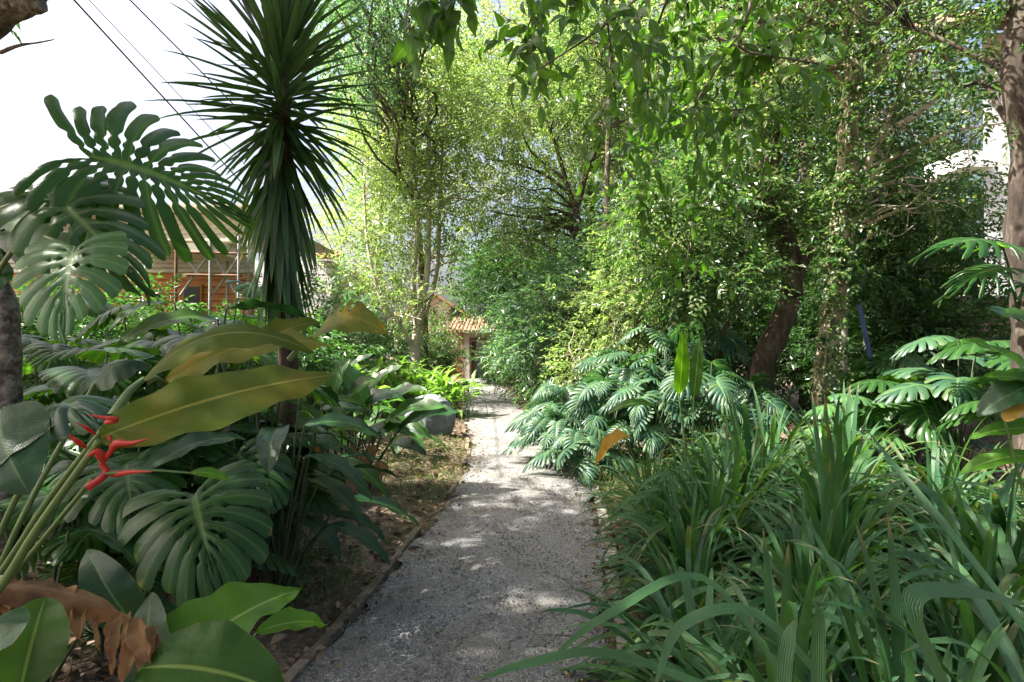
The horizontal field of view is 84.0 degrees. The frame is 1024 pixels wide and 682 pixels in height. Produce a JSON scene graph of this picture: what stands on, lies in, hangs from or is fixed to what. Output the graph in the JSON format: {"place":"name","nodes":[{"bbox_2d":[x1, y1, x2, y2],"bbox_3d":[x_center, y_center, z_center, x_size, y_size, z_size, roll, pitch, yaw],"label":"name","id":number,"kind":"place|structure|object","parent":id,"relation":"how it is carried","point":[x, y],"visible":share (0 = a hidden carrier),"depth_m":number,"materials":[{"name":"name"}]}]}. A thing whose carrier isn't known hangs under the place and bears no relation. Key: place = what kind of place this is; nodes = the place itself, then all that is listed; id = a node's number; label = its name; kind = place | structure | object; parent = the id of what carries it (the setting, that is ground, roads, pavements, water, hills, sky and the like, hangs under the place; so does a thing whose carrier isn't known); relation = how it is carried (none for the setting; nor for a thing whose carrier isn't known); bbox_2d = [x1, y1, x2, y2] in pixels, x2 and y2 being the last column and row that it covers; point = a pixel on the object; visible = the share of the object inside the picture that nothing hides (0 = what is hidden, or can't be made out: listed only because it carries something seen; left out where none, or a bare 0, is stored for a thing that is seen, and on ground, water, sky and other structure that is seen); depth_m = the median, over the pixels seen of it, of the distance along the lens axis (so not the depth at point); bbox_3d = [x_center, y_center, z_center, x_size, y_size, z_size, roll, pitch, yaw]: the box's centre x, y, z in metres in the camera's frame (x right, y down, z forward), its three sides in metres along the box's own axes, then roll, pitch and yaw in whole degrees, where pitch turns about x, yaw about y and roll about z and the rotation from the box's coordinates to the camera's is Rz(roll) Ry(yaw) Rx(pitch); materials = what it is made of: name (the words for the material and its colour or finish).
{"place":"outdoors","nodes":[
{"label":"outdoors","id":0,"kind":"place"},
{"bbox_2d":[295,377,618,681],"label":"gravel path","id":1,"kind":"structure","parent":0,"point":[498,418],"depth_m":3.83,"materials":[{"name":"gravel"}]},
{"bbox_2d":[0,0,1005,352],"label":"sky","id":2,"kind":"structure","parent":0,"point":[81,66],"materials":[{"name":"white"}]},
{"bbox_2d":[25,354,1016,681],"bbox_3d":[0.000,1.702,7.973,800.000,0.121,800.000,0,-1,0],"label":"ground","id":3,"kind":"structure","parent":0,"point":[285,654],"depth_m":4.38,"materials":[{"name":"soil"}]},
{"bbox_2d":[0,0,53,615],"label":"shade tree","id":4,"kind":"object","parent":3,"relation":"on","point":[13,13],"visible":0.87,"depth_m":2.94,"materials":[{"name":"grey plant"}]},
{"bbox_2d":[0,401,69,681],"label":"blue sheen plant","id":5,"kind":"object","parent":3,"relation":"on","point":[34,637],"visible":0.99,"depth_m":1.41,"materials":[{"name":"green plant"}]},
{"bbox_2d":[21,296,115,406],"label":"monstera plant","id":6,"kind":"object","parent":3,"relation":"on","point":[30,343],"visible":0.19,"depth_m":5.38,"materials":[{"name":"green plant"}]},
{"bbox_2d":[0,358,150,566],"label":"curled leaf plant","id":7,"kind":"object","parent":3,"relation":"on","point":[81,409],"visible":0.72,"depth_m":1.92,"materials":[{"name":"plant"}]},
{"bbox_2d":[12,519,164,658],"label":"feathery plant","id":8,"kind":"object","parent":3,"relation":"on","point":[72,565],"visible":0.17,"depth_m":2.75,"materials":[{"name":"green plant"}]},
{"bbox_2d":[0,510,176,681],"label":"leafy plant","id":9,"kind":"object","parent":3,"relation":"on","point":[112,541],"visible":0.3,"depth_m":2.51,"materials":[{"name":"green plant"}]},
{"bbox_2d":[23,347,193,493],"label":"monstera plant","id":10,"kind":"object","parent":3,"relation":"on","point":[59,384],"visible":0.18,"depth_m":3.38,"materials":[{"name":"green plant"}]},
{"bbox_2d":[16,255,217,403],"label":"background bush","id":11,"kind":"object","parent":3,"relation":"on","point":[145,312],"visible":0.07,"depth_m":9.09,"materials":[{"name":"green plant"}]},
{"bbox_2d":[0,433,234,653],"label":"monstera plant","id":12,"kind":"object","parent":3,"relation":"on","point":[111,500],"visible":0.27,"depth_m":2.67,"materials":[{"name":"green plant"}]},
{"bbox_2d":[29,304,215,417],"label":"monstera plant","id":13,"kind":"object","parent":3,"relation":"on","point":[102,320],"visible":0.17,"depth_m":5.16,"materials":[{"name":"green plant"}]},
{"bbox_2d":[0,94,256,342],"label":"tall monstera","id":14,"kind":"object","parent":3,"relation":"on","point":[35,238],"visible":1,"depth_m":2.24,"materials":[{"name":"green plant"}]},
{"bbox_2d":[0,549,326,681],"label":"broad leaf plant","id":15,"kind":"object","parent":3,"relation":"on","point":[210,638],"visible":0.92,"depth_m":1.55,"materials":[{"name":"plant"}]},
{"bbox_2d":[1,204,332,403],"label":"timber house","id":16,"kind":"structure","parent":3,"relation":"on","point":[197,287],"depth_m":12.49,"materials":[{"name":"brown wood"}]},
{"bbox_2d":[40,437,295,607],"bbox_3d":[-1.671,1.104,2.715,1.221,1.092,1.104,0,-1,-24],"label":"monstera","id":17,"kind":"object","parent":3,"relation":"on","point":[155,542],"visible":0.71,"depth_m":2.50,"materials":[{"name":"green plant"}]},
{"bbox_2d":[80,322,305,491],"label":"monstera plant","id":18,"kind":"object","parent":3,"relation":"on","point":[158,347],"visible":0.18,"depth_m":4.05,"materials":[{"name":"green plant"}]},
{"bbox_2d":[0,300,386,595],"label":"red heliconia","id":19,"kind":"object","parent":3,"relation":"on","point":[188,397],"visible":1,"depth_m":1.57,"materials":[{"name":"green plant"}]},
{"bbox_2d":[76,299,330,586],"bbox_3d":[-1.974,0.702,3.658,1.574,1.965,1.588,0,-1,0],"label":"leafy plant","id":20,"kind":"object","parent":3,"relation":"on","point":[291,310],"visible":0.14,"depth_m":3.78,"materials":[{"name":"green plant"}]},
{"bbox_2d":[108,474,300,597],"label":"monstera plant","id":21,"kind":"object","parent":3,"relation":"on","point":[277,558],"visible":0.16,"depth_m":3.25,"materials":[{"name":"green plant"}]},
{"bbox_2d":[174,235,249,314],"bbox_3d":[-6.127,-0.205,11.422,1.842,3.992,0.951,0,-1,0],"label":"scaffold","id":22,"kind":"object","parent":3,"relation":"on","point":[199,256],"visible":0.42,"depth_m":11.03,"materials":[{"name":"metal"}]},
{"bbox_2d":[98,308,371,579],"bbox_3d":[-1.937,0.742,3.909,1.689,1.893,1.297,1,-1,-28],"label":"leafy plant","id":23,"kind":"object","parent":3,"relation":"on","point":[160,319],"visible":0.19,"depth_m":3.59,"materials":[{"name":"green plant"}]},
{"bbox_2d":[189,388,340,577],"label":"monstera plant","id":24,"kind":"object","parent":3,"relation":"on","point":[321,498],"visible":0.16,"depth_m":3.82,"materials":[{"name":"green plant"}]},
{"bbox_2d":[143,0,390,560],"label":"tall yucca","id":25,"kind":"object","parent":3,"relation":"on","point":[279,202],"visible":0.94,"depth_m":4.17,"materials":[{"name":"green plant"}]},
{"bbox_2d":[143,412,418,615],"bbox_3d":[-1.402,1.031,3.489,1.447,1.302,1.244,0,-1,-27],"label":"leafy plant","id":26,"kind":"object","parent":3,"relation":"on","point":[182,446],"visible":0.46,"depth_m":3.36,"materials":[{"name":"green plant"}]},
{"bbox_2d":[196,386,386,609],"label":"leafy plant","id":27,"kind":"object","parent":3,"relation":"on","point":[269,441],"visible":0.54,"depth_m":3.41,"materials":[{"name":"green plant"}]},
{"bbox_2d":[185,298,412,411],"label":"background bush","id":28,"kind":"object","parent":3,"relation":"on","point":[336,348],"visible":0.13,"depth_m":10.30,"materials":[{"name":"green plant"}]},
{"bbox_2d":[258,539,377,609],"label":"grass","id":29,"kind":"structure","parent":3,"relation":"on","point":[338,580],"depth_m":3.91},
{"bbox_2d":[240,245,399,411],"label":"background bush","id":30,"kind":"object","parent":3,"relation":"on","point":[327,308],"visible":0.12,"depth_m":13.74,"materials":[{"name":"green plant"}]},
{"bbox_2d":[297,34,453,365],"bbox_3d":[-4.959,-4.221,19.923,5.603,12.315,5.715,0,-1,-17],"label":"yellowish tree","id":31,"kind":"object","parent":3,"relation":"on","point":[373,289],"visible":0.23,"depth_m":19.40,"materials":[{"name":"green plant"}]},
{"bbox_2d":[306,291,446,398],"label":"background bush","id":32,"kind":"object","parent":3,"relation":"on","point":[381,339],"visible":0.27,"depth_m":17.76,"materials":[{"name":"green plant"}]},
{"bbox_2d":[283,425,470,681],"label":"path edging","id":33,"kind":"object","parent":3,"relation":"on","point":[293,673],"visible":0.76,"depth_m":3.52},
{"bbox_2d":[300,352,460,496],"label":"broad leaved clump","id":34,"kind":"object","parent":3,"relation":"on","point":[359,385],"visible":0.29,"depth_m":6.34,"materials":[{"name":"green plant"}]},
{"bbox_2d":[291,0,478,388],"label":"tree","id":35,"kind":"object","parent":3,"relation":"on","point":[385,21],"visible":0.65,"depth_m":13.51,"materials":[{"name":"green plant"}]},
{"bbox_2d":[345,433,478,505],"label":"grass","id":36,"kind":"structure","parent":3,"relation":"on","point":[411,472],"depth_m":7.67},
{"bbox_2d":[298,0,530,397],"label":"pale trunk tree","id":37,"kind":"object","parent":3,"relation":"on","point":[423,160],"visible":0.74,"depth_m":16.57,"materials":[{"name":"green plant"}]},
{"bbox_2d":[349,6,534,307],"bbox_3d":[-3.199,-6.683,27.175,9.707,17.490,6.994,0,-1,0],"label":"background tree","id":38,"kind":"object","parent":3,"relation":"on","point":[479,187],"visible":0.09,"depth_m":27.01,"materials":[{"name":"green plant"}]},
{"bbox_2d":[409,370,488,419],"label":"sunny plant","id":39,"kind":"object","parent":3,"relation":"on","point":[452,393],"visible":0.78,"depth_m":13.46,"materials":[{"name":"green plant"}]},
{"bbox_2d":[387,293,529,379],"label":"garden house","id":40,"kind":"structure","parent":3,"relation":"on","point":[469,339],"depth_m":32.08,"materials":[{"name":"orange brick"}]},
{"bbox_2d":[429,213,561,382],"bbox_3d":[0.178,-1.635,22.999,6.064,7.251,6.114,-1,-1,30],"label":"round dark tree","id":41,"kind":"object","parent":3,"relation":"on","point":[484,271],"visible":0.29,"depth_m":22.20,"materials":[{"name":"green plant"}]},
{"bbox_2d":[28,435,1012,681],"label":"fallen twigs","id":42,"kind":"object","parent":3,"relation":"on","point":[286,637],"visible":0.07,"depth_m":4.45,"materials":[{"name":"wood"}]},
{"bbox_2d":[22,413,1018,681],"bbox_3d":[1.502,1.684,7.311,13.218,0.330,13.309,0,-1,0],"label":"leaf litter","id":43,"kind":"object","parent":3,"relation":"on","point":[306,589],"visible":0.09,"depth_m":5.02,"materials":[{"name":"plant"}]},
{"bbox_2d":[417,0,636,249],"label":"background tree","id":44,"kind":"object","parent":3,"relation":"on","point":[492,7],"visible":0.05,"depth_m":22.11,"materials":[{"name":"green plant"}]},
{"bbox_2d":[504,376,596,433],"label":"split leaf philodendron","id":45,"kind":"object","parent":3,"relation":"on","point":[557,399],"visible":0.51,"depth_m":9.40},
{"bbox_2d":[501,406,614,467],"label":"split leaf philodendron","id":46,"kind":"object","parent":3,"relation":"on","point":[541,423],"visible":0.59,"depth_m":7.75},
{"bbox_2d":[420,0,705,288],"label":"fan branched tree","id":47,"kind":"object","parent":3,"relation":"on","point":[574,205],"visible":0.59,"depth_m":14.68,"materials":[{"name":"green plant"}]},
{"bbox_2d":[466,202,676,405],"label":"feathery shrub","id":48,"kind":"object","parent":3,"relation":"on","point":[529,332],"visible":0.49,"depth_m":13.09,"materials":[{"name":"green plant"}]},
{"bbox_2d":[522,424,640,489],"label":"split leaf philodendron","id":49,"kind":"object","parent":3,"relation":"on","point":[574,444],"visible":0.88,"depth_m":6.97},
{"bbox_2d":[491,128,674,368],"bbox_3d":[3.188,-2.872,21.062,9.101,9.670,7.930,0,-1,0],"label":"background tree","id":50,"kind":"object","parent":3,"relation":"on","point":[588,191],"visible":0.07,"depth_m":20.23,"materials":[{"name":"green plant"}]},
{"bbox_2d":[543,373,670,455],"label":"split leaf philodendron","id":51,"kind":"object","parent":3,"relation":"on","point":[581,403],"visible":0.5,"depth_m":7.86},
{"bbox_2d":[515,0,707,337],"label":"slender tree","id":52,"kind":"object","parent":3,"relation":"on","point":[607,142],"visible":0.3,"depth_m":12.96,"materials":[{"name":"green plant"}]},
{"bbox_2d":[391,0,845,304],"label":"overhanging tree","id":53,"kind":"object","parent":3,"relation":"on","point":[441,24],"visible":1,"depth_m":3.09,"materials":[{"name":"green plant"}]},
{"bbox_2d":[568,351,670,449],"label":"split leaf philodendron","id":54,"kind":"object","parent":3,"relation":"on","point":[630,376],"visible":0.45,"depth_m":8.63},
{"bbox_2d":[520,179,734,390],"bbox_3d":[2.416,-0.994,11.999,4.542,5.592,4.108,0,-1,0],"label":"sunlit shrub","id":55,"kind":"object","parent":3,"relation":"on","point":[604,341],"visible":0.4,"depth_m":11.59,"materials":[{"name":"green plant"}]},
{"bbox_2d":[564,439,720,513],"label":"strap leaf clump","id":56,"kind":"object","parent":3,"relation":"on","point":[646,473],"visible":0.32,"depth_m":5.62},
{"bbox_2d":[595,378,705,464],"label":"split leaf philodendron","id":57,"kind":"object","parent":3,"relation":"on","point":[652,433],"visible":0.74,"depth_m":7.35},
{"bbox_2d":[573,458,730,560],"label":"strap leaf clump","id":58,"kind":"object","parent":3,"relation":"on","point":[650,502],"visible":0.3,"depth_m":4.70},
{"bbox_2d":[607,332,703,502],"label":"upright leaf plant","id":59,"kind":"object","parent":3,"relation":"on","point":[683,375],"visible":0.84,"depth_m":5.56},
{"bbox_2d":[524,0,786,363],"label":"background tree","id":60,"kind":"object","parent":3,"relation":"on","point":[624,130],"visible":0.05,"depth_m":19.56,"materials":[{"name":"green plant"}]},
{"bbox_2d":[558,508,777,679],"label":"strap leaf clump","id":61,"kind":"object","parent":3,"relation":"on","point":[675,590],"visible":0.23,"depth_m":3.08,"materials":[{"name":"plant"}]},
{"bbox_2d":[573,460,794,632],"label":"strap leaf clump","id":62,"kind":"object","parent":3,"relation":"on","point":[680,541],"visible":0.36,"depth_m":3.75,"materials":[{"name":"plant"}]},
{"bbox_2d":[537,557,871,681],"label":"strap leaf clump","id":63,"kind":"object","parent":3,"relation":"on","point":[693,631],"visible":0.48,"depth_m":2.58,"materials":[{"name":"plant"}]},
{"bbox_2d":[657,316,751,441],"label":"split leaf philodendron","id":64,"kind":"object","parent":3,"relation":"on","point":[730,338],"visible":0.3,"depth_m":8.88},
{"bbox_2d":[654,359,769,451],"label":"split leaf philodendron","id":65,"kind":"object","parent":3,"relation":"on","point":[713,379],"visible":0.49,"depth_m":7.31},
{"bbox_2d":[576,70,857,366],"bbox_3d":[3.064,-1.239,8.589,4.134,5.983,3.255,0,-1,0],"label":"vine tree","id":66,"kind":"object","parent":3,"relation":"on","point":[693,288],"visible":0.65,"depth_m":8.25,"materials":[{"name":"green plant"}]},
{"bbox_2d":[546,0,893,439],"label":"leaning tree","id":67,"kind":"object","parent":3,"relation":"on","point":[770,345],"visible":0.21,"depth_m":8.64,"materials":[{"name":"green plant"}]},
{"bbox_2d":[588,427,859,613],"bbox_3d":[1.476,1.339,4.128,1.902,1.439,1.961,0,-1,9],"label":"strap leaf clump","id":68,"kind":"object","parent":3,"relation":"on","point":[717,496],"visible":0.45,"depth_m":4.07,"materials":[{"name":"plant"}]},
{"bbox_2d":[659,255,812,396],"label":"background bush","id":69,"kind":"object","parent":3,"relation":"on","point":[750,339],"visible":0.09,"depth_m":13.38,"materials":[{"name":"green plant"}]},
{"bbox_2d":[557,529,924,681],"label":"strap leaf clump","id":70,"kind":"object","parent":3,"relation":"on","point":[707,662],"visible":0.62,"depth_m":2.13,"materials":[{"name":"plant"}]},
{"bbox_2d":[687,370,803,445],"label":"split leaf philodendron","id":71,"kind":"object","parent":3,"relation":"on","point":[776,403],"visible":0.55,"depth_m":7.66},
{"bbox_2d":[612,413,884,576],"bbox_3d":[1.828,1.330,4.726,2.008,1.519,2.070,0,-1,8],"label":"strap leaf clump","id":72,"kind":"object","parent":3,"relation":"on","point":[735,471],"visible":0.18,"depth_m":4.65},
{"bbox_2d":[474,431,1023,681],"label":"long strap plant","id":73,"kind":"object","parent":3,"relation":"on","point":[916,596],"visible":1,"depth_m":1.50,"materials":[{"name":"green plant"}]},
{"bbox_2d":[648,387,861,542],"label":"strap leaf clump","id":74,"kind":"object","parent":3,"relation":"on","point":[738,443],"visible":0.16,"depth_m":5.20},
{"bbox_2d":[715,269,872,418],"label":"background bush","id":75,"kind":"object","parent":3,"relation":"on","point":[793,374],"visible":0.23,"depth_m":12.76,"materials":[{"name":"green plant"}]},
{"bbox_2d":[647,460,964,681],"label":"strap leaf clump","id":76,"kind":"object","parent":3,"relation":"on","point":[802,573],"visible":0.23,"depth_m":2.92,"materials":[{"name":"plant"}]},
{"bbox_2d":[688,390,955,569],"bbox_3d":[2.581,1.292,4.688,2.292,1.785,2.076,0,-1,21],"label":"strap leaf clump","id":77,"kind":"object","parent":3,"relation":"on","point":[812,488],"visible":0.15,"depth_m":4.54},
{"bbox_2d":[650,0,1004,453],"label":"mossy tree","id":78,"kind":"object","parent":3,"relation":"on","point":[839,316],"visible":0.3,"depth_m":7.99,"materials":[{"name":"green plant"}]},
{"bbox_2d":[789,0,899,455],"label":"climbing vine","id":79,"kind":"object","parent":78,"relation":"attached to","point":[840,260],"visible":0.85,"depth_m":7.78,"materials":[{"name":"green plant"}]},
{"bbox_2d":[657,411,1013,661],"bbox_3d":[2.083,1.295,3.689,2.178,1.696,1.973,-1,-1,29],"label":"strap leaf clump","id":80,"kind":"object","parent":3,"relation":"on","point":[839,469],"visible":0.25,"depth_m":3.58,"materials":[{"name":"plant"}]},
{"bbox_2d":[699,552,979,681],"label":"strap leaf clump","id":81,"kind":"object","parent":3,"relation":"on","point":[841,636],"visible":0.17,"depth_m":2.53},
{"bbox_2d":[718,0,991,259],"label":"background tree","id":82,"kind":"object","parent":3,"relation":"on","point":[903,136],"visible":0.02,"depth_m":16.04,"materials":[{"name":"green plant"}]},
{"bbox_2d":[702,507,1011,681],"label":"strap leaf clump","id":83,"kind":"object","parent":3,"relation":"on","point":[904,663],"visible":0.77,"depth_m":1.97,"materials":[{"name":"plant"}]},
{"bbox_2d":[754,398,978,542],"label":"strap leaf clump","id":84,"kind":"object","parent":3,"relation":"on","point":[864,448],"visible":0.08,"depth_m":5.04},
{"bbox_2d":[778,382,974,522],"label":"strap leaf clump","id":85,"kind":"object","parent":3,"relation":"on","point":[848,434],"visible":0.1,"depth_m":6.05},
{"bbox_2d":[733,0,1023,518],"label":"edge tree","id":86,"kind":"object","parent":3,"relation":"on","point":[1007,64],"visible":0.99,"depth_m":5.50,"materials":[{"name":"green plant"}]},
{"bbox_2d":[908,237,1023,308],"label":"climbing monstera","id":87,"kind":"object","parent":86,"relation":"attached to","point":[980,271],"visible":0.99,"depth_m":4.68,"materials":[{"name":"green plant"}]},
{"bbox_2d":[758,88,1010,430],"bbox_3d":[7.049,-1.658,10.637,4.859,6.872,4.146,0,-1,0],"label":"hedge tree","id":88,"kind":"object","parent":3,"relation":"on","point":[922,263],"visible":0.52,"depth_m":9.89,"materials":[{"name":"green plant"}]},
{"bbox_2d":[776,247,1010,434],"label":"background bush","id":89,"kind":"object","parent":3,"relation":"on","point":[891,333],"visible":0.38,"depth_m":9.83,"materials":[{"name":"green plant"}]},
{"bbox_2d":[781,0,1008,393],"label":"bare limbed tree","id":90,"kind":"object","parent":3,"relation":"on","point":[892,116],"visible":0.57,"depth_m":9.10,"materials":[{"name":"green plant"}]},
{"bbox_2d":[839,349,952,451],"bbox_3d":[5.452,0.941,8.401,1.665,1.647,1.643,-1,-1,43],"label":"shade monstera","id":91,"kind":"object","parent":3,"relation":"on","point":[882,363],"visible":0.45,"depth_m":8.23,"materials":[{"name":"green plant"}]},
{"bbox_2d":[777,564,1023,681],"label":"strap leaf clump","id":92,"kind":"object","parent":3,"relation":"on","point":[983,611],"visible":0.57,"depth_m":2.06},
{"bbox_2d":[778,471,1023,607],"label":"strap leaf clump","id":93,"kind":"object","parent":3,"relation":"on","point":[978,524],"visible":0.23,"depth_m":3.65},
{"bbox_2d":[794,439,1023,670],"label":"strap leaf clump","id":94,"kind":"object","parent":3,"relation":"on","point":[953,523],"visible":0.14,"depth_m":3.09,"materials":[{"name":"plant"}]},
{"bbox_2d":[795,497,1023,681],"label":"strap leaf clump","id":95,"kind":"object","parent":3,"relation":"on","point":[965,633],"visible":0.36,"depth_m":2.42,"materials":[{"name":"plant"}]},
{"bbox_2d":[831,373,994,473],"bbox_3d":[5.049,1.075,7.171,1.859,1.339,1.832,0,-1,0],"label":"shade monstera","id":96,"kind":"object","parent":3,"relation":"on","point":[921,411],"visible":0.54,"depth_m":6.86,"materials":[{"name":"green plant"}]},
{"bbox_2d":[810,502,1023,681],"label":"strap leaf clump","id":97,"kind":"object","parent":3,"relation":"on","point":[1007,557],"visible":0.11,"depth_m":2.86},
{"bbox_2d":[848,248,1010,438],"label":"background bush","id":98,"kind":"object","parent":3,"relation":"on","point":[979,305],"visible":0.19,"depth_m":9.67,"materials":[{"name":"green plant"}]},
{"bbox_2d":[848,417,1023,559],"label":"strap leaf clump","id":99,"kind":"object","parent":3,"relation":"on","point":[934,470],"visible":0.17,"depth_m":4.53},
{"bbox_2d":[893,53,983,294],"bbox_3d":[13.018,-3.402,16.874,4.952,10.569,5.133,0,-1,0],"label":"blue canopy tree","id":100,"kind":"object","parent":3,"relation":"on","point":[980,181],"visible":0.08,"depth_m":16.77,"materials":[{"name":"green plant"}]},
{"bbox_2d":[868,335,1009,474],"bbox_3d":[5.147,0.831,6.660,1.789,1.807,1.731,0,-1,0],"label":"shade monstera","id":101,"kind":"object","parent":3,"relation":"on","point":[956,390],"visible":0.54,"depth_m":6.54,"materials":[{"name":"green plant"}]},
{"bbox_2d":[915,9,1009,295],"bbox_3d":[16.391,-2.606,15.670,17.434,8.934,5.639,1,-1,-42],"label":"white villa","id":102,"kind":"object","parent":3,"relation":"on","point":[993,151],"visible":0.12,"depth_m":12.06,"materials":[{"name":"paint"}]},
{"bbox_2d":[926,340,1012,474],"bbox_3d":[5.269,0.857,5.884,1.720,1.731,1.561,1,-1,-36],"label":"shade monstera","id":103,"kind":"object","parent":3,"relation":"on","point":[958,351],"visible":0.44,"depth_m":5.82,"materials":[{"name":"green plant"}]},
{"bbox_2d":[959,306,1023,501],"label":"heliconia","id":104,"kind":"object","parent":3,"relation":"on","point":[1004,394],"visible":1,"depth_m":2.95,"materials":[{"name":"green plant"}]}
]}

